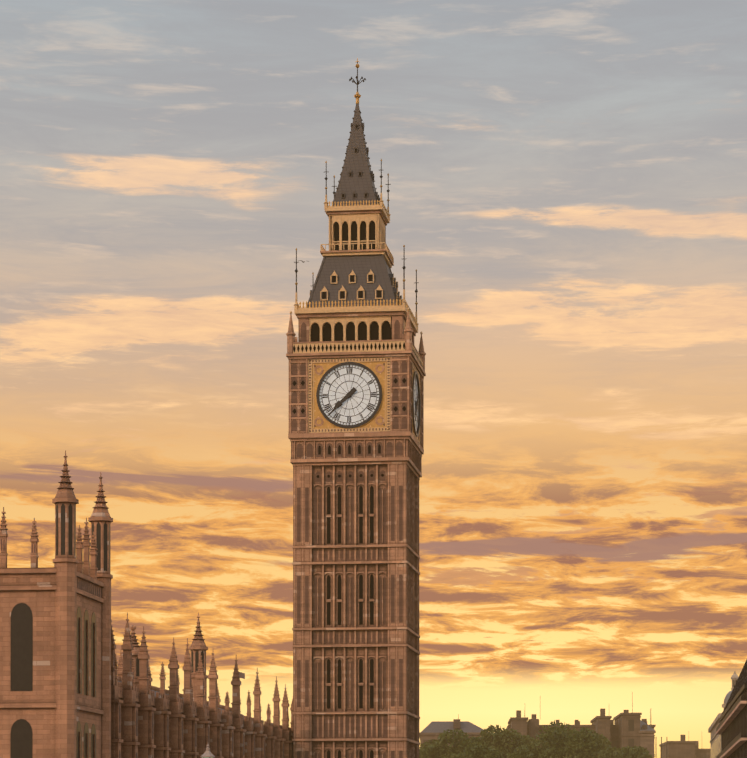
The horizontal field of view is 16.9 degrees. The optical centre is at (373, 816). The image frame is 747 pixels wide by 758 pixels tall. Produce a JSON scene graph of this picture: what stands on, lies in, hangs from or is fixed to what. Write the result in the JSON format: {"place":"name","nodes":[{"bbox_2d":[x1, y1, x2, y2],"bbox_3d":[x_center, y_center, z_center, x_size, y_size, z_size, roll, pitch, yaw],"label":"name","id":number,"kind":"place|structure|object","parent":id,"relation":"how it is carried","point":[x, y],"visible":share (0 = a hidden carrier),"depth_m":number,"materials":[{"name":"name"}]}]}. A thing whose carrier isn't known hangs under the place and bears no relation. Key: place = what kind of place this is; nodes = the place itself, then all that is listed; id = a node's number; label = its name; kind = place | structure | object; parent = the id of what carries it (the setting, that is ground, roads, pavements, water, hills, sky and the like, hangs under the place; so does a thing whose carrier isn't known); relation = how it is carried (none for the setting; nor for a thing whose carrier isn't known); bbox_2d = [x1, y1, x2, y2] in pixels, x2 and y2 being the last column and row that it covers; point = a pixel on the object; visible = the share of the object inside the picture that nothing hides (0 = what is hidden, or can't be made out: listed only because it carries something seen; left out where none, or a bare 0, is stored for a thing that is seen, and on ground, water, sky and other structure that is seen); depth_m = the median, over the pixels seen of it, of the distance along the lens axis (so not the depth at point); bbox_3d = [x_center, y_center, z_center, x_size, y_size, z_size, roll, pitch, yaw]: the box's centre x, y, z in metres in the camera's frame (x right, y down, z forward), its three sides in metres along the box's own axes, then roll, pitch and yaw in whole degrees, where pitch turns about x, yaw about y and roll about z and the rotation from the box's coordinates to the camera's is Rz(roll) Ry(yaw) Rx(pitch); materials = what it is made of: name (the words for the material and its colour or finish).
{"place":"outdoors","nodes":[
{"label":"outdoors","id":0,"kind":"place"},
{"bbox_2d":[0,450,292,757],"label":"palace of westminster","id":1,"kind":"structure","parent":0,"point":[69,688],"depth_m":185.99,"materials":[{"name":"brown stone"}]},
{"bbox_2d":[239,672,244,678],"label":"palace roof flag","id":2,"kind":"object","parent":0,"point":[241,675],"visible":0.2,"depth_m":262.38,"materials":[{"name":"grey fabric"}]},
{"bbox_2d":[286,58,425,757],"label":"clock tower","id":3,"kind":"structure","parent":0,"point":[356,358],"depth_m":270.59,"materials":[{"name":"stone"}]},
{"bbox_2d":[0,0,746,757],"label":"sky","id":4,"kind":"structure","parent":0,"point":[568,178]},
{"bbox_2d":[595,734,621,757],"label":"plane tree","id":5,"kind":"object","parent":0,"point":[607,750],"visible":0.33,"depth_m":425.83,"materials":[{"name":"green plant"}]},
{"bbox_2d":[612,745,651,757],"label":"plane tree","id":6,"kind":"object","parent":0,"point":[632,752],"visible":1,"depth_m":417.01,"materials":[{"name":"green plant"}]},
{"bbox_2d":[708,671,737,757],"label":"domed corner building","id":7,"kind":"structure","parent":0,"point":[715,741],"depth_m":303.43,"materials":[{"name":"stone"}]},
{"bbox_3d":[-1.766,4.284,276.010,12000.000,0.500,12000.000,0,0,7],"label":"ground","id":8,"kind":"structure","parent":0,"visible":0},
{"bbox_2d":[201,744,214,757],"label":"bridge lamp","id":9,"kind":"object","parent":8,"relation":"on","point":[207,754],"visible":1,"depth_m":112.16,"materials":[{"name":"paint"}]},
{"bbox_2d":[419,739,441,757],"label":"plane tree","id":10,"kind":"object","parent":8,"relation":"on","point":[426,743],"visible":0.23,"depth_m":428.84,"materials":[{"name":"green plant"}]},
{"bbox_2d":[420,729,486,757],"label":"plane tree","id":11,"kind":"object","parent":8,"relation":"on","point":[444,750],"visible":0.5,"depth_m":398.69,"materials":[{"name":"green plant"}]},
{"bbox_2d":[419,714,488,746],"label":"mansard block","id":12,"kind":"structure","parent":8,"relation":"on","point":[432,730],"depth_m":430.92,"materials":[{"name":"stone"}]},
{"bbox_2d":[455,742,503,757],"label":"plane tree","id":13,"kind":"object","parent":8,"relation":"on","point":[478,750],"visible":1,"depth_m":378.26,"materials":[{"name":"green plant"}]},
{"bbox_2d":[479,725,525,757],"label":"plane tree","id":14,"kind":"object","parent":8,"relation":"on","point":[500,740],"visible":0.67,"depth_m":408.12,"materials":[{"name":"green plant"}]},
{"bbox_2d":[518,735,539,749],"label":"plane tree","id":15,"kind":"object","parent":8,"relation":"on","point":[528,739],"depth_m":423.30,"materials":[{"name":"green plant"}]},
{"bbox_2d":[507,720,601,757],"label":"plane tree","id":16,"kind":"object","parent":8,"relation":"on","point":[563,742],"visible":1,"depth_m":391.43,"materials":[{"name":"green plant"}]},
{"bbox_2d":[506,692,666,757],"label":"government offices","id":17,"kind":"structure","parent":8,"relation":"on","point":[626,728],"depth_m":479.35,"materials":[{"name":"brown stone"}]},
{"bbox_2d":[491,735,710,757],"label":"building","id":18,"kind":"structure","parent":8,"relation":"on","point":[682,748],"depth_m":518.58,"materials":[{"name":"brown stone"}]},
{"bbox_2d":[716,660,746,757],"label":"building","id":19,"kind":"structure","parent":8,"relation":"on","point":[731,729],"depth_m":226.49,"materials":[{"name":"stone"}]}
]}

